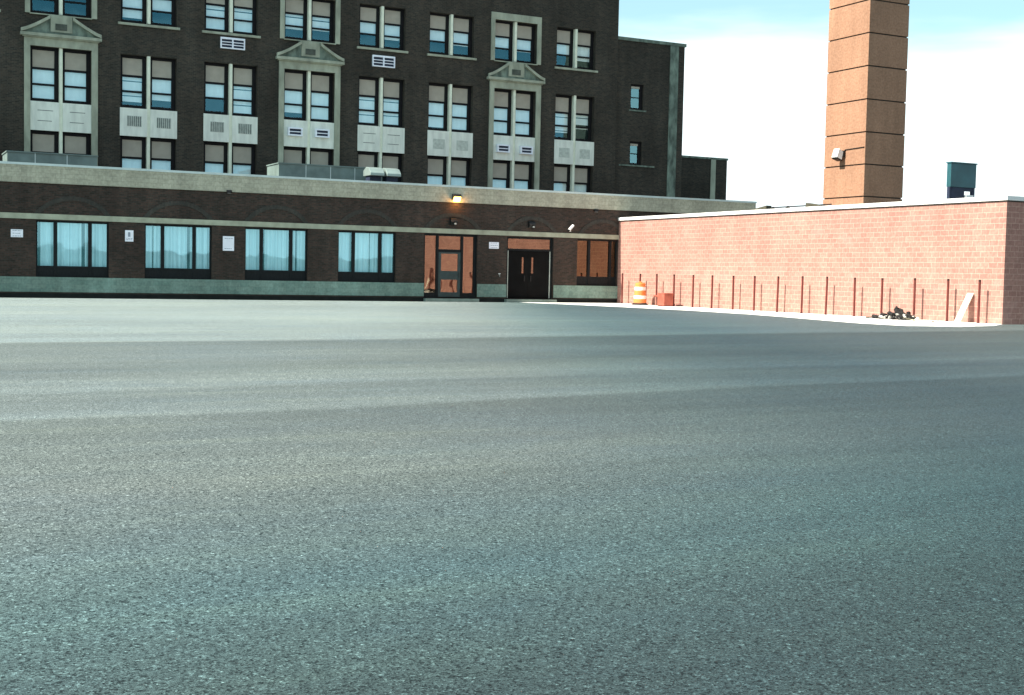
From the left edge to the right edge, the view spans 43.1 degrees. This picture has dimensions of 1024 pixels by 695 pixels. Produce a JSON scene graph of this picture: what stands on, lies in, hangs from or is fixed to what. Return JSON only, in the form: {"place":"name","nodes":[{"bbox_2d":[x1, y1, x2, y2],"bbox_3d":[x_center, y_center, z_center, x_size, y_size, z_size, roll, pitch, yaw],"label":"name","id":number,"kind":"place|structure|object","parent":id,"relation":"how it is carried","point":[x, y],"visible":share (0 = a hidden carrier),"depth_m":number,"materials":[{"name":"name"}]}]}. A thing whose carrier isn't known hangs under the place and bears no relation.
{"place":"outdoors","nodes":[
{"label":"outdoors","id":0,"kind":"place"},
{"bbox_2d":[0,0,618,193],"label":"school building","id":1,"kind":"structure","parent":0,"point":[458,92],"depth_m":69.40,"materials":[{"name":"brown brick"}]},
{"bbox_2d":[30,46,58,102],"bbox_3d":[-22.784,-13.274,63.184,1.345,2.620,0.140,0,4,-27],"label":"window","id":2,"kind":"structure","parent":1,"relation":"in","point":[44,62],"depth_m":63.21,"materials":[{"name":"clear glass"}]},
{"bbox_2d":[30,131,58,152],"bbox_3d":[-22.866,-9.216,63.412,1.345,2.650,0.140,0,4,-27],"label":"window","id":3,"kind":"structure","parent":1,"relation":"in","point":[40,141],"depth_m":63.35,"materials":[{"name":"beige glass"}]},
{"bbox_2d":[30,0,58,14],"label":"window","id":4,"kind":"structure","parent":1,"relation":"in","point":[56,2],"depth_m":63.15,"materials":[{"name":"black glass"}]},
{"bbox_2d":[63,49,89,104],"bbox_3d":[-21.450,-13.285,63.858,1.345,2.620,0.140,0,4,-27],"label":"window","id":5,"kind":"structure","parent":1,"relation":"in","point":[77,62],"depth_m":63.88,"materials":[{"name":"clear glass"}]},
{"bbox_2d":[63,133,89,154],"bbox_3d":[-21.532,-9.227,64.086,1.345,2.650,0.140,0,4,-27],"label":"window","id":6,"kind":"structure","parent":1,"relation":"in","point":[73,143],"depth_m":64.02,"materials":[{"name":"beige glass"}]},
{"bbox_2d":[63,0,90,17],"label":"window","id":7,"kind":"structure","parent":1,"relation":"in","point":[88,2],"depth_m":63.75,"materials":[{"name":"black glass"}]},
{"bbox_2d":[120,55,145,108],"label":"window","id":8,"kind":"structure","parent":1,"relation":"in","point":[133,68],"depth_m":65.10,"materials":[{"name":"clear glass"}]},
{"bbox_2d":[120,136,145,168],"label":"window","id":9,"kind":"structure","parent":1,"relation":"in","point":[132,149],"depth_m":65.29,"materials":[{"name":"beige glass"}]},
{"bbox_2d":[121,0,146,23],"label":"window","id":10,"kind":"structure","parent":1,"relation":"in","point":[137,8],"depth_m":64.96,"materials":[{"name":"blue glass"}]},
{"bbox_2d":[150,138,174,169],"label":"window","id":11,"kind":"structure","parent":1,"relation":"in","point":[162,151],"depth_m":65.95,"materials":[{"name":"beige glass"}]},
{"bbox_2d":[150,57,175,110],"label":"window","id":12,"kind":"structure","parent":1,"relation":"in","point":[162,70],"depth_m":65.74,"materials":[{"name":"blue glass"}]},
{"bbox_2d":[150,0,175,26],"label":"window","id":13,"kind":"structure","parent":1,"relation":"in","point":[159,6],"depth_m":65.63,"materials":[{"name":"blue glass"}]},
{"bbox_2d":[204,62,227,114],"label":"window","id":14,"kind":"structure","parent":1,"relation":"in","point":[215,74],"depth_m":66.96,"materials":[{"name":"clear glass"}]},
{"bbox_2d":[204,142,227,172],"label":"window","id":15,"kind":"structure","parent":1,"relation":"in","point":[215,154],"depth_m":67.19,"materials":[{"name":"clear glass"}]},
{"bbox_2d":[205,0,228,32],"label":"window","id":16,"kind":"structure","parent":1,"relation":"in","point":[220,15],"depth_m":66.81,"materials":[{"name":"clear glass"}]},
{"bbox_2d":[220,37,244,50],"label":"wall vent","id":17,"kind":"object","parent":1,"relation":"attached to","point":[232,43],"depth_m":66.80,"materials":[{"name":"white metal"}]},
{"bbox_2d":[232,144,254,174],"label":"window","id":18,"kind":"structure","parent":1,"relation":"in","point":[243,155],"depth_m":67.83,"materials":[{"name":"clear glass"}]},
{"bbox_2d":[232,65,255,116],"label":"window","id":19,"kind":"structure","parent":1,"relation":"in","point":[243,96],"depth_m":67.65,"materials":[{"name":"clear glass"}]},
{"bbox_2d":[233,0,256,35],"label":"window","id":20,"kind":"structure","parent":1,"relation":"in","point":[244,11],"depth_m":67.45,"materials":[{"name":"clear glass"}]},
{"bbox_2d":[287,127,302,136],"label":"air conditioner","id":21,"kind":"object","parent":1,"relation":"attached to","point":[294,131],"visible":1,"depth_m":68.47,"materials":[{"name":"white metal"}]},
{"bbox_2d":[284,147,305,163],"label":"window","id":22,"kind":"structure","parent":1,"relation":"in","point":[291,154],"depth_m":69.03,"materials":[{"name":"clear glass"}]},
{"bbox_2d":[284,70,306,120],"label":"window","id":23,"kind":"structure","parent":1,"relation":"in","point":[294,81],"depth_m":68.88,"materials":[{"name":"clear glass"}]},
{"bbox_2d":[285,0,306,40],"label":"window","id":24,"kind":"structure","parent":1,"relation":"in","point":[295,10],"depth_m":68.66,"materials":[{"name":"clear glass"}]},
{"bbox_2d":[310,149,331,164],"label":"window","id":25,"kind":"structure","parent":1,"relation":"in","point":[317,156],"depth_m":69.69,"materials":[{"name":"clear glass"}]},
{"bbox_2d":[310,72,332,122],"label":"window","id":26,"kind":"structure","parent":1,"relation":"in","point":[322,83],"depth_m":69.56,"materials":[{"name":"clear glass"}]},
{"bbox_2d":[314,129,329,137],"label":"air conditioner","id":27,"kind":"object","parent":1,"relation":"attached to","point":[321,133],"visible":1,"depth_m":69.17,"materials":[{"name":"white metal"}]},
{"bbox_2d":[311,0,333,42],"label":"window","id":28,"kind":"structure","parent":1,"relation":"in","point":[323,9],"depth_m":69.30,"materials":[{"name":"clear glass"}]},
{"bbox_2d":[358,152,377,167],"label":"window","id":29,"kind":"structure","parent":1,"relation":"in","point":[365,159],"depth_m":70.89,"materials":[{"name":"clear glass"}]},
{"bbox_2d":[358,76,378,125],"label":"window","id":30,"kind":"structure","parent":1,"relation":"in","point":[368,103],"depth_m":70.76,"materials":[{"name":"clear glass"}]},
{"bbox_2d":[359,4,379,47],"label":"window","id":31,"kind":"structure","parent":1,"relation":"in","point":[369,15],"depth_m":70.51,"materials":[{"name":"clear glass"}]},
{"bbox_2d":[372,55,394,67],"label":"wall vent","id":32,"kind":"object","parent":1,"relation":"attached to","point":[383,61],"depth_m":70.55,"materials":[{"name":"white metal"}]},
{"bbox_2d":[382,153,401,181],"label":"window","id":33,"kind":"structure","parent":1,"relation":"in","point":[394,161],"depth_m":71.56,"materials":[{"name":"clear glass"}]},
{"bbox_2d":[382,79,402,127],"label":"window","id":34,"kind":"structure","parent":1,"relation":"in","point":[392,89],"depth_m":71.40,"materials":[{"name":"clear glass"}]},
{"bbox_2d":[383,7,403,50],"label":"window","id":35,"kind":"structure","parent":1,"relation":"in","point":[394,17],"depth_m":71.15,"materials":[{"name":"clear glass"}]},
{"bbox_2d":[427,156,446,184],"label":"window","id":36,"kind":"structure","parent":1,"relation":"in","point":[436,166],"depth_m":72.79,"materials":[{"name":"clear glass"}]},
{"bbox_2d":[428,83,447,130],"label":"window","id":37,"kind":"structure","parent":1,"relation":"in","point":[438,93],"depth_m":72.61,"materials":[{"name":"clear glass"}]},
{"bbox_2d":[429,13,448,54],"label":"window","id":38,"kind":"structure","parent":1,"relation":"in","point":[439,23],"depth_m":72.36,"materials":[{"name":"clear glass"}]},
{"bbox_2d":[451,158,469,185],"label":"window","id":39,"kind":"structure","parent":1,"relation":"in","point":[460,167],"depth_m":73.45,"materials":[{"name":"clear glass"}]},
{"bbox_2d":[451,85,470,132],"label":"window","id":40,"kind":"structure","parent":1,"relation":"in","point":[461,95],"depth_m":73.25,"materials":[{"name":"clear glass"}]},
{"bbox_2d":[452,15,471,57],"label":"window","id":41,"kind":"structure","parent":1,"relation":"in","point":[462,26],"depth_m":73.02,"materials":[{"name":"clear glass"}]},
{"bbox_2d":[493,160,509,187],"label":"window","id":42,"kind":"structure","parent":1,"relation":"in","point":[501,169],"depth_m":74.62,"materials":[{"name":"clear glass"}]},
{"bbox_2d":[496,144,509,152],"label":"air conditioner","id":43,"kind":"object","parent":1,"relation":"attached to","point":[502,148],"visible":1,"depth_m":74.03,"materials":[{"name":"white metal"}]},
{"bbox_2d":[494,89,511,135],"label":"window","id":44,"kind":"structure","parent":1,"relation":"in","point":[502,98],"depth_m":74.42,"materials":[{"name":"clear glass"}]},
{"bbox_2d":[495,21,512,61],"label":"window","id":45,"kind":"structure","parent":1,"relation":"in","point":[503,30],"depth_m":74.19,"materials":[{"name":"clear glass"}]},
{"bbox_2d":[514,162,531,188],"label":"window","id":46,"kind":"structure","parent":1,"relation":"in","point":[522,170],"depth_m":75.25,"materials":[{"name":"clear glass"}]},
{"bbox_2d":[515,91,533,137],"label":"window","id":47,"kind":"structure","parent":1,"relation":"in","point":[524,100],"depth_m":75.06,"materials":[{"name":"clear glass"}]},
{"bbox_2d":[519,146,532,154],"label":"air conditioner","id":48,"kind":"object","parent":1,"relation":"attached to","point":[525,150],"visible":1,"depth_m":74.68,"materials":[{"name":"white metal"}]},
{"bbox_2d":[517,23,534,63],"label":"window","id":49,"kind":"structure","parent":1,"relation":"in","point":[526,32],"depth_m":74.82,"materials":[{"name":"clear glass"}]},
{"bbox_2d":[554,164,569,191],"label":"window","id":50,"kind":"structure","parent":1,"relation":"in","point":[561,173],"depth_m":76.41,"materials":[{"name":"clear glass"}]},
{"bbox_2d":[555,94,571,139],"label":"window","id":51,"kind":"structure","parent":1,"relation":"in","point":[563,102],"depth_m":76.23,"materials":[{"name":"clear glass"}]},
{"bbox_2d":[556,28,572,67],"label":"window","id":52,"kind":"structure","parent":1,"relation":"in","point":[564,36],"depth_m":75.98,"materials":[{"name":"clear glass"}]},
{"bbox_2d":[574,166,590,192],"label":"window","id":53,"kind":"structure","parent":1,"relation":"in","point":[581,178],"depth_m":77.03,"materials":[{"name":"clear glass"}]},
{"bbox_2d":[575,96,591,141],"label":"window","id":54,"kind":"structure","parent":1,"relation":"in","point":[583,104],"depth_m":76.84,"materials":[{"name":"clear glass"}]},
{"bbox_2d":[576,30,593,69],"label":"window","id":55,"kind":"structure","parent":1,"relation":"in","point":[585,39],"depth_m":76.62,"materials":[{"name":"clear glass"}]},
{"bbox_2d":[0,297,1023,694],"bbox_3d":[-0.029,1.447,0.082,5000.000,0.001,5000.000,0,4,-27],"label":"ground","id":56,"kind":"structure","parent":0,"point":[300,497],"depth_m":8.31,"materials":[{"name":"grey asphalt"}]},
{"bbox_2d":[0,161,756,302],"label":"annex building","id":57,"kind":"structure","parent":56,"relation":"on","point":[301,238],"depth_m":62.58,"materials":[{"name":"brown brick"}]},
{"bbox_2d":[11,229,22,236],"bbox_3d":[-21.625,-4.991,56.694,0.500,0.340,0.033,0,4,-27],"label":"wall sign","id":58,"kind":"object","parent":57,"relation":"attached to","point":[16,232],"visible":1,"depth_m":56.68,"materials":[{"name":"white metal"}]},
{"bbox_2d":[2,150,97,165],"bbox_3d":[-21.689,-8.386,60.925,4.030,1.320,2.180,0,4,-27],"label":"roof curb box","id":59,"kind":"object","parent":57,"relation":"on","point":[47,158],"visible":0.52,"depth_m":59.95,"materials":[{"name":"metal"}]},
{"bbox_2d":[36,220,108,277],"bbox_3d":[-19.657,-4.389,58.010,3.110,2.490,0.243,0,4,-27],"label":"window","id":60,"kind":"structure","parent":57,"relation":"in","point":[60,241],"depth_m":58.02,"materials":[{"name":"blue glass"}]},
{"bbox_2d":[125,230,132,241],"bbox_3d":[-17.353,-5.061,58.849,0.370,0.510,0.033,0,4,-27],"label":"wall sign","id":61,"kind":"object","parent":57,"relation":"attached to","point":[128,235],"visible":1,"depth_m":58.83,"materials":[{"name":"white metal"}]},
{"bbox_2d":[145,224,211,278],"bbox_3d":[-15.485,-4.423,60.119,3.080,2.490,0.244,0,4,-27],"label":"window","id":62,"kind":"structure","parent":57,"relation":"in","point":[170,241],"depth_m":60.12,"materials":[{"name":"blue glass"}]},
{"bbox_2d":[223,236,233,250],"bbox_3d":[-13.305,-4.880,60.908,0.530,0.680,0.033,0,4,-27],"label":"wall sign","id":63,"kind":"object","parent":57,"relation":"attached to","point":[228,243],"visible":1,"depth_m":60.90,"materials":[{"name":"white metal"}]},
{"bbox_2d":[245,227,306,280],"bbox_3d":[-11.343,-4.457,62.210,3.080,2.490,0.243,0,4,-27],"label":"window","id":64,"kind":"structure","parent":57,"relation":"in","point":[275,239],"depth_m":62.23,"materials":[{"name":"blue glass"}]},
{"bbox_2d":[266,162,381,180],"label":"roof curb box","id":65,"kind":"object","parent":57,"relation":"on","point":[313,171],"visible":0.32,"depth_m":65.79,"materials":[{"name":"metal"}]},
{"bbox_2d":[338,231,394,281],"bbox_3d":[-7.247,-4.491,64.280,3.020,2.490,0.242,0,4,-27],"label":"window","id":66,"kind":"structure","parent":57,"relation":"in","point":[384,242],"depth_m":64.31,"materials":[{"name":"blue glass"}]},
{"bbox_2d":[363,167,384,180],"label":"vent hood","id":67,"kind":"object","parent":57,"relation":"on","point":[373,173],"visible":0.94,"depth_m":65.51,"materials":[{"name":"metal"}]},
{"bbox_2d":[381,168,400,181],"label":"vent hood","id":68,"kind":"object","parent":57,"relation":"on","point":[392,175],"visible":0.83,"depth_m":65.89,"materials":[{"name":"metal"}]},
{"bbox_2d":[438,252,460,296],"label":"door","id":69,"kind":"structure","parent":57,"relation":"in","point":[449,264],"depth_m":66.29,"materials":[{"name":"grey metal"}]},
{"bbox_2d":[450,218,457,224],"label":"wall lamp","id":70,"kind":"object","parent":57,"relation":"attached to","point":[453,221],"visible":1,"depth_m":65.84,"materials":[{"name":"black metal"}]},
{"bbox_2d":[452,194,461,201],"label":"wall lamp","id":71,"kind":"object","parent":57,"relation":"attached to","point":[456,197],"visible":1,"depth_m":65.80,"materials":[{"name":"yellow"}]},
{"bbox_2d":[489,242,498,248],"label":"wall sign","id":72,"kind":"object","parent":57,"relation":"attached to","point":[493,245],"visible":1,"depth_m":67.13,"materials":[{"name":"white metal"}]},
{"bbox_2d":[508,251,527,297],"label":"door","id":73,"kind":"structure","parent":57,"relation":"in","point":[517,260],"depth_m":68.05,"materials":[{"name":"black paint"}]},
{"bbox_2d":[528,221,535,227],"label":"wall lamp","id":74,"kind":"object","parent":57,"relation":"attached to","point":[531,224],"visible":1,"depth_m":67.89,"materials":[{"name":"black metal"}]},
{"bbox_2d":[527,251,548,297],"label":"door","id":75,"kind":"structure","parent":57,"relation":"in","point":[538,261],"depth_m":68.58,"materials":[{"name":"black paint"}]},
{"bbox_2d":[577,239,616,285],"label":"window","id":76,"kind":"structure","parent":57,"relation":"in","point":[596,259],"depth_m":70.19,"materials":[{"name":"brown glass"}]},
{"bbox_2d":[617,195,1023,324],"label":"red block building","id":77,"kind":"structure","parent":56,"relation":"on","point":[964,245],"depth_m":54.50,"materials":[{"name":"red brick"}]},
{"bbox_2d":[771,204,831,208],"bbox_3d":[13.005,-6.332,59.536,0.160,0.374,4.900,0,4,-27],"label":"roof pipe","id":78,"kind":"object","parent":77,"relation":"on","point":[795,206],"visible":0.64,"depth_m":59.78,"materials":[{"name":"white metal"}]},
{"bbox_2d":[806,203,825,206],"bbox_3d":[13.593,-6.275,58.153,0.300,0.440,1.000,0,4,-27],"label":"roof wedge","id":79,"kind":"object","parent":77,"relation":"on","point":[810,205],"visible":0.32,"depth_m":58.16,"materials":[{"name":"white paint"}]},
{"bbox_2d":[946,162,977,198],"bbox_3d":[18.062,-6.524,52.162,1.440,1.790,0.310,0,4,-27],"label":"roof vent box","id":80,"kind":"object","parent":77,"relation":"on","point":[961,177],"visible":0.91,"depth_m":52.01,"materials":[{"name":"teal paint"}]},
{"bbox_2d":[614,36,686,196],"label":"brick wing","id":81,"kind":"structure","parent":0,"point":[649,113],"depth_m":78.66,"materials":[{"name":"brown brick"}]},
{"bbox_2d":[629,141,640,164],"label":"window","id":82,"kind":"structure","parent":81,"relation":"in","point":[638,144],"depth_m":78.57,"materials":[{"name":"black glass"}]},
{"bbox_2d":[630,84,642,109],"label":"window","id":83,"kind":"structure","parent":81,"relation":"in","point":[633,86],"depth_m":78.38,"materials":[{"name":"black glass"}]},
{"bbox_2d":[681,155,727,199],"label":"brick block","id":84,"kind":"structure","parent":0,"point":[703,177],"depth_m":90.15,"materials":[{"name":"brick"}]},
{"bbox_2d":[521,302,1001,326],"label":"pavement","id":85,"kind":"structure","parent":0,"point":[852,319],"depth_m":52.03,"materials":[{"name":"concrete"}]},
{"bbox_2d":[621,273,623,303],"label":"metal post","id":86,"kind":"object","parent":85,"relation":"on","point":[622,290],"visible":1,"depth_m":69.44,"materials":[{"name":"brown metal"}]},
{"bbox_2d":[632,282,647,304],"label":"traffic barrel","id":87,"kind":"object","parent":85,"relation":"on","point":[640,294],"visible":1,"depth_m":66.71,"materials":[{"name":"orange plastic"}]},
{"bbox_2d":[653,295,657,305],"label":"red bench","id":88,"kind":"object","parent":85,"relation":"on","point":[656,299],"visible":0.24,"depth_m":66.08,"materials":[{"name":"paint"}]},
{"bbox_2d":[656,274,657,294],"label":"metal post","id":89,"kind":"object","parent":85,"relation":"on","point":[656,283],"visible":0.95,"depth_m":66.43,"materials":[{"name":"brown metal"}]},
{"bbox_2d":[657,293,673,306],"bbox_3d":[7.676,-2.392,64.960,0.580,0.660,0.640,0,4,-27],"label":"red box","id":90,"kind":"object","parent":85,"relation":"on","point":[665,299],"visible":0.99,"depth_m":64.72,"materials":[{"name":"paint"}]},
{"bbox_2d":[673,274,674,305],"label":"metal post","id":91,"kind":"object","parent":85,"relation":"on","point":[673,288],"visible":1,"depth_m":65.04,"materials":[{"name":"brown metal"}]},
{"bbox_2d":[692,275,693,306],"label":"metal post","id":92,"kind":"object","parent":85,"relation":"on","point":[692,290],"visible":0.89,"depth_m":63.55,"materials":[{"name":"brown metal"}]},
{"bbox_2d":[710,275,713,308],"bbox_3d":[9.577,-2.646,62.166,0.111,1.630,0.111,0,3,-27],"label":"metal post","id":93,"kind":"object","parent":85,"relation":"on","point":[711,292],"visible":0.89,"depth_m":62.13,"materials":[{"name":"brown metal"}]},
{"bbox_2d":[731,276,734,309],"bbox_3d":[10.336,-2.546,60.681,0.111,1.630,0.111,-1,4,-27],"label":"metal post","id":94,"kind":"object","parent":85,"relation":"on","point":[733,293],"visible":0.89,"depth_m":60.65,"materials":[{"name":"brown metal"}]},
{"bbox_2d":[753,276,755,310],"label":"metal post","id":95,"kind":"object","parent":85,"relation":"on","point":[754,293],"visible":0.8,"depth_m":59.23,"materials":[{"name":"brown metal"}]},
{"bbox_2d":[776,276,779,311],"bbox_3d":[11.818,-2.352,57.746,0.111,1.630,0.111,0,4,-27],"label":"metal post","id":96,"kind":"object","parent":85,"relation":"on","point":[777,297],"visible":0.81,"depth_m":57.71,"materials":[{"name":"red metal"}]},
{"bbox_2d":[800,276,803,313],"bbox_3d":[12.570,-2.276,56.256,0.111,1.630,0.111,0,4,-27],"label":"metal post","id":97,"kind":"object","parent":85,"relation":"on","point":[801,308],"visible":1,"depth_m":56.22,"materials":[{"name":"red metal"}]},
{"bbox_2d":[824,277,827,314],"bbox_3d":[13.286,-2.181,54.847,0.111,1.630,0.111,0,4,-27],"label":"metal post","id":98,"kind":"object","parent":85,"relation":"on","point":[826,293],"visible":0.89,"depth_m":54.81,"materials":[{"name":"red metal"}]},
{"bbox_2d":[853,277,855,315],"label":"metal post","id":99,"kind":"object","parent":85,"relation":"on","point":[854,295],"visible":0.89,"depth_m":53.28,"materials":[{"name":"red metal"}]},
{"bbox_2d":[880,278,883,312],"bbox_3d":[14.778,-1.958,51.876,0.111,1.630,0.111,0,3,-27],"label":"metal post","id":100,"kind":"object","parent":85,"relation":"on","point":[881,302],"visible":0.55,"depth_m":51.83,"materials":[{"name":"red metal"}]},
{"bbox_2d":[866,306,919,320],"bbox_3d":[14.884,-1.351,50.297,1.208,0.539,2.669,0,4,-27],"label":"rubble heap","id":101,"kind":"object","parent":85,"relation":"on","point":[899,314],"visible":0.98,"depth_m":50.01,"materials":[{"name":"grey stone"}]},
{"bbox_2d":[913,278,915,314],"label":"metal post","id":102,"kind":"object","parent":85,"relation":"on","point":[914,293],"visible":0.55,"depth_m":50.23,"materials":[{"name":"red metal"}]},
{"bbox_2d":[945,279,949,321],"bbox_3d":[16.367,-1.763,48.774,0.111,1.630,0.111,-1,3,-27],"label":"metal post","id":103,"kind":"object","parent":85,"relation":"on","point":[947,300],"visible":0.89,"depth_m":48.74,"materials":[{"name":"red metal"}]},
{"bbox_2d":[954,293,973,321],"bbox_3d":[16.745,-1.480,48.076,0.671,1.079,0.320,0,4,-27],"label":"leaning plank","id":104,"kind":"object","parent":85,"relation":"on","point":[964,307],"visible":1,"depth_m":48.05,"materials":[{"name":"white wood"}]},
{"bbox_2d":[977,280,980,322],"bbox_3d":[17.051,-1.659,47.395,0.111,1.630,0.111,-1,5,-27],"label":"metal post","id":105,"kind":"object","parent":85,"relation":"on","point":[979,295],"visible":0.89,"depth_m":47.36,"materials":[{"name":"red metal"}]},
{"bbox_2d":[752,205,771,209],"bbox_3d":[11.724,-6.498,61.627,0.300,0.420,1.500,0,4,-27],"label":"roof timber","id":106,"kind":"object","parent":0,"point":[765,207],"visible":0.14,"depth_m":61.07,"materials":[{"name":"beige wood"}]},
{"bbox_2d":[618,0,1023,208],"label":"sky","id":107,"kind":"structure","parent":0,"point":[755,71],"materials":[{"name":"white"}]},
{"bbox_2d":[823,0,909,205],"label":"brick tower","id":108,"kind":"structure","parent":0,"point":[867,74],"depth_m":66.87,"materials":[{"name":"brick"}]},
{"bbox_2d":[832,147,861,160],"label":"floodlight","id":109,"kind":"object","parent":108,"relation":"attached to","point":[838,154],"visible":1,"depth_m":67.44,"materials":[{"name":"white paint"}]}
]}

